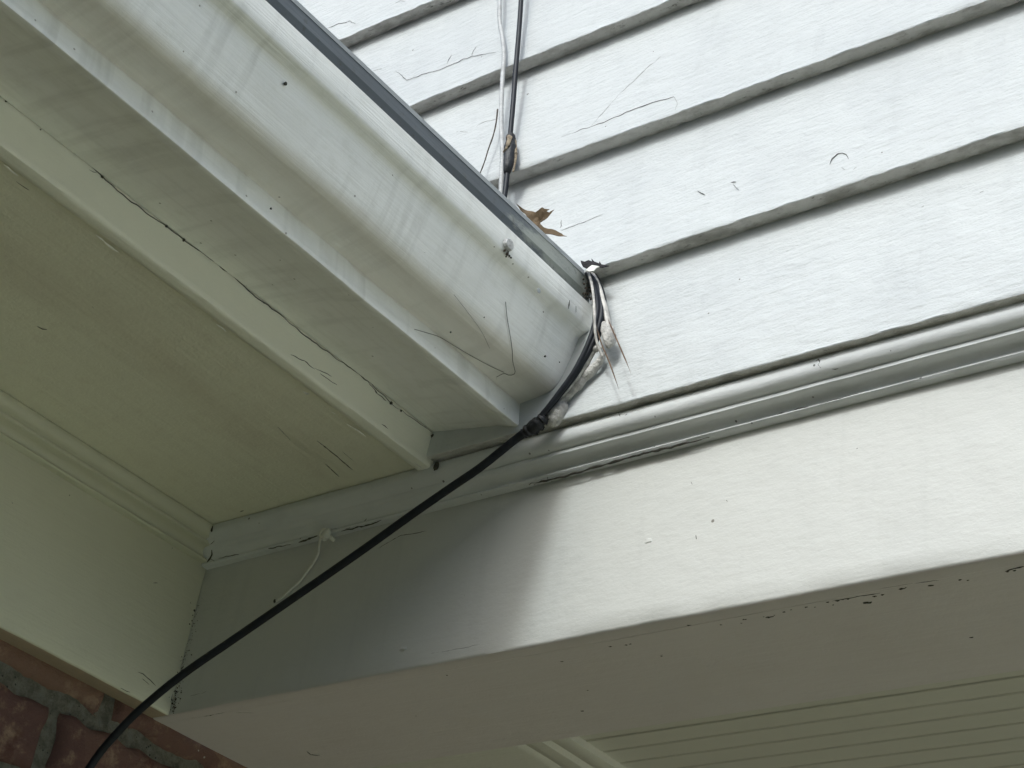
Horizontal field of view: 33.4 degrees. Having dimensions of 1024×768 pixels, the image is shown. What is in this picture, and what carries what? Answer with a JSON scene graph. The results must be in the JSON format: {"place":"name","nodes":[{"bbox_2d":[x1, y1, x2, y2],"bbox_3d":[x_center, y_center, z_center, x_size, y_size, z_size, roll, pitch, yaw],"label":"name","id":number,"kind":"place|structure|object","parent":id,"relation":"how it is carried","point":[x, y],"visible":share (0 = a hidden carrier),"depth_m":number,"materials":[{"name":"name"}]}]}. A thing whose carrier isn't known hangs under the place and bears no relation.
{"place":"outdoors","nodes":[
{"label":"outdoors","id":0,"kind":"place"},
{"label":"ground","id":1,"kind":"structure","parent":0,"visible":0},
{"bbox_2d":[0,389,246,767],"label":"brick wall","id":2,"kind":"structure","parent":1,"relation":"on","point":[102,569],"depth_m":1.33,"materials":[{"name":"beige paint"}]},
{"bbox_2d":[153,301,1023,767],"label":"porch beam","id":3,"kind":"structure","parent":2,"relation":"attached to","point":[843,523],"depth_m":1.16,"materials":[{"name":"white paint"}]},
{"bbox_2d":[273,528,335,602],"bbox_3d":[-0.165,0.144,1.353,0.057,0.052,0.018,-17,-41,34],"label":"thin white wire","id":4,"kind":"object","parent":3,"relation":"attached to","point":[325,534],"visible":1,"depth_m":1.35,"materials":[{"name":"white plastic"}]},
{"bbox_2d":[297,0,1023,463],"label":"clapboard wall","id":5,"kind":"structure","parent":3,"relation":"on","point":[729,190],"depth_m":1.24,"materials":[{"name":"white paint"}]},
{"bbox_2d":[0,0,586,524],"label":"roof eave","id":6,"kind":"object","parent":5,"relation":"attached to","point":[138,340],"visible":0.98,"depth_m":1.22,"materials":[{"name":"beige paint"}]},
{"bbox_2d":[0,0,592,431],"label":"rain gutter","id":7,"kind":"object","parent":6,"relation":"attached to","point":[264,150],"visible":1,"depth_m":1.10,"materials":[{"name":"white metal"}]},
{"bbox_2d":[414,329,502,371],"bbox_3d":[-0.038,-0.022,1.203,0.006,0.014,0.087,-22,-44,39],"label":"cobweb thread","id":8,"kind":"object","parent":7,"relation":"attached to","point":[458,348],"visible":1,"depth_m":1.21},
{"bbox_2d":[497,302,514,376],"bbox_3d":[-0.001,-0.031,1.220,0.013,0.030,0.053,8,-33,1],"label":"cobweb thread","id":9,"kind":"object","parent":7,"relation":"attached to","point":[511,345],"visible":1,"depth_m":1.21},
{"bbox_2d":[582,278,591,300],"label":"gutter litter","id":10,"kind":"object","parent":7,"relation":"on","point":[585,293],"visible":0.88,"depth_m":1.28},
{"bbox_2d":[517,204,566,236],"bbox_3d":[0.023,-0.121,1.276,0.045,0.037,0.007,-4,-35,20],"label":"oak leaf","id":11,"kind":"object","parent":6,"relation":"on","point":[538,217],"visible":0.97,"depth_m":1.28,"materials":[{"name":"brown plant"}]},
{"bbox_2d":[480,109,497,172],"bbox_3d":[-0.019,-0.205,1.446,0.006,0.079,0.007,-17,-41,34],"label":"twig","id":12,"kind":"object","parent":5,"relation":"attached to","point":[491,140],"visible":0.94,"depth_m":1.45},
{"bbox_2d":[497,0,505,192],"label":"white cable","id":13,"kind":"object","parent":5,"relation":"attached to","point":[501,96],"visible":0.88,"depth_m":1.47,"materials":[{"name":"white plastic"}]},
{"bbox_2d":[502,0,599,419],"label":"black wire","id":14,"kind":"object","parent":5,"relation":"attached to","point":[510,152],"visible":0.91,"depth_m":1.40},
{"bbox_2d":[546,400,567,426],"bbox_3d":[0.032,0.021,1.223,0.017,0.019,0.011,-17,-41,34],"label":"caulk lump","id":15,"kind":"object","parent":5,"relation":"attached to","point":[556,414],"visible":1,"depth_m":1.22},
{"bbox_2d":[546,273,603,414],"bbox_3d":[0.013,-0.038,1.289,0.150,0.189,0.020,-17,-41,34],"label":"black wire","id":16,"kind":"object","parent":5,"relation":"attached to","point":[598,328],"visible":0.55,"depth_m":1.23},
{"bbox_2d":[85,414,548,767],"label":"coax cable","id":17,"kind":"object","parent":16,"relation":"attached to","point":[531,427],"visible":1,"depth_m":1.26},
{"bbox_2d":[560,345,601,398],"bbox_3d":[0.050,-0.009,1.226,0.032,0.039,0.008,-17,-41,34],"label":"wire","id":18,"kind":"object","parent":5,"relation":"attached to","point":[587,363],"visible":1,"depth_m":1.22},
{"bbox_2d":[560,351,604,402],"bbox_3d":[0.047,0.000,1.226,0.044,0.044,0.007,-17,-41,34],"label":"caulk lump","id":19,"kind":"object","parent":5,"relation":"attached to","point":[591,370],"visible":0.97,"depth_m":1.22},
{"bbox_2d":[586,265,598,271],"bbox_3d":[0.060,-0.086,1.268,0.011,0.008,0.004,-17,-41,34],"label":"paint flake","id":20,"kind":"object","parent":5,"relation":"attached to","point":[591,268],"visible":1,"depth_m":1.27,"materials":[{"name":"white paint"}]},
{"bbox_2d":[581,258,607,268],"bbox_3d":[0.062,-0.090,1.275,0.027,0.015,0.004,-17,-41,34],"label":"leaf scrap","id":21,"kind":"object","parent":5,"relation":"attached to","point":[587,264],"visible":1,"depth_m":1.28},
{"bbox_2d":[586,271,603,356],"bbox_3d":[0.030,-0.056,1.290,0.013,0.131,0.124,33,-40,-32],"label":"pale wire","id":22,"kind":"object","parent":5,"relation":"attached to","point":[594,316],"visible":0.56,"depth_m":1.24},
{"bbox_2d":[590,272,609,323],"bbox_3d":[0.033,-0.061,1.294,0.127,0.118,0.012,-22,-44,38],"label":"pale wire","id":23,"kind":"object","parent":5,"relation":"attached to","point":[606,316],"visible":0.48,"depth_m":1.24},
{"bbox_2d":[601,321,616,348],"bbox_3d":[0.069,-0.036,1.225,0.013,0.026,0.009,-17,-41,34],"label":"caulk lump","id":24,"kind":"object","parent":23,"relation":"attached to","point":[608,337],"visible":1,"depth_m":1.22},
{"bbox_2d":[596,327,618,388],"bbox_3d":[0.067,-0.019,1.200,0.034,0.070,0.009,-17,-41,34],"label":"pine needle","id":25,"kind":"object","parent":24,"relation":"hanging from","point":[606,356],"visible":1,"depth_m":1.20,"materials":[{"name":"brown plant"}]},
{"bbox_2d":[595,273,606,341],"bbox_3d":[0.023,-0.042,1.288,0.130,0.168,0.018,-17,-41,34],"label":"black wire","id":26,"kind":"object","parent":5,"relation":"attached to","point":[604,296],"visible":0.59,"depth_m":1.26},
{"bbox_2d":[608,320,630,372],"bbox_3d":[0.074,-0.028,1.202,0.003,0.066,0.038,26,-36,-25],"label":"pine needle","id":27,"kind":"object","parent":5,"relation":"attached to","point":[618,344],"visible":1,"depth_m":1.20,"materials":[{"name":"brown plant"}]},
{"bbox_2d":[372,670,1023,767],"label":"porch ceiling","id":28,"kind":"structure","parent":3,"relation":"attached to","point":[975,722],"depth_m":1.31,"materials":[{"name":"paint"}]}
]}

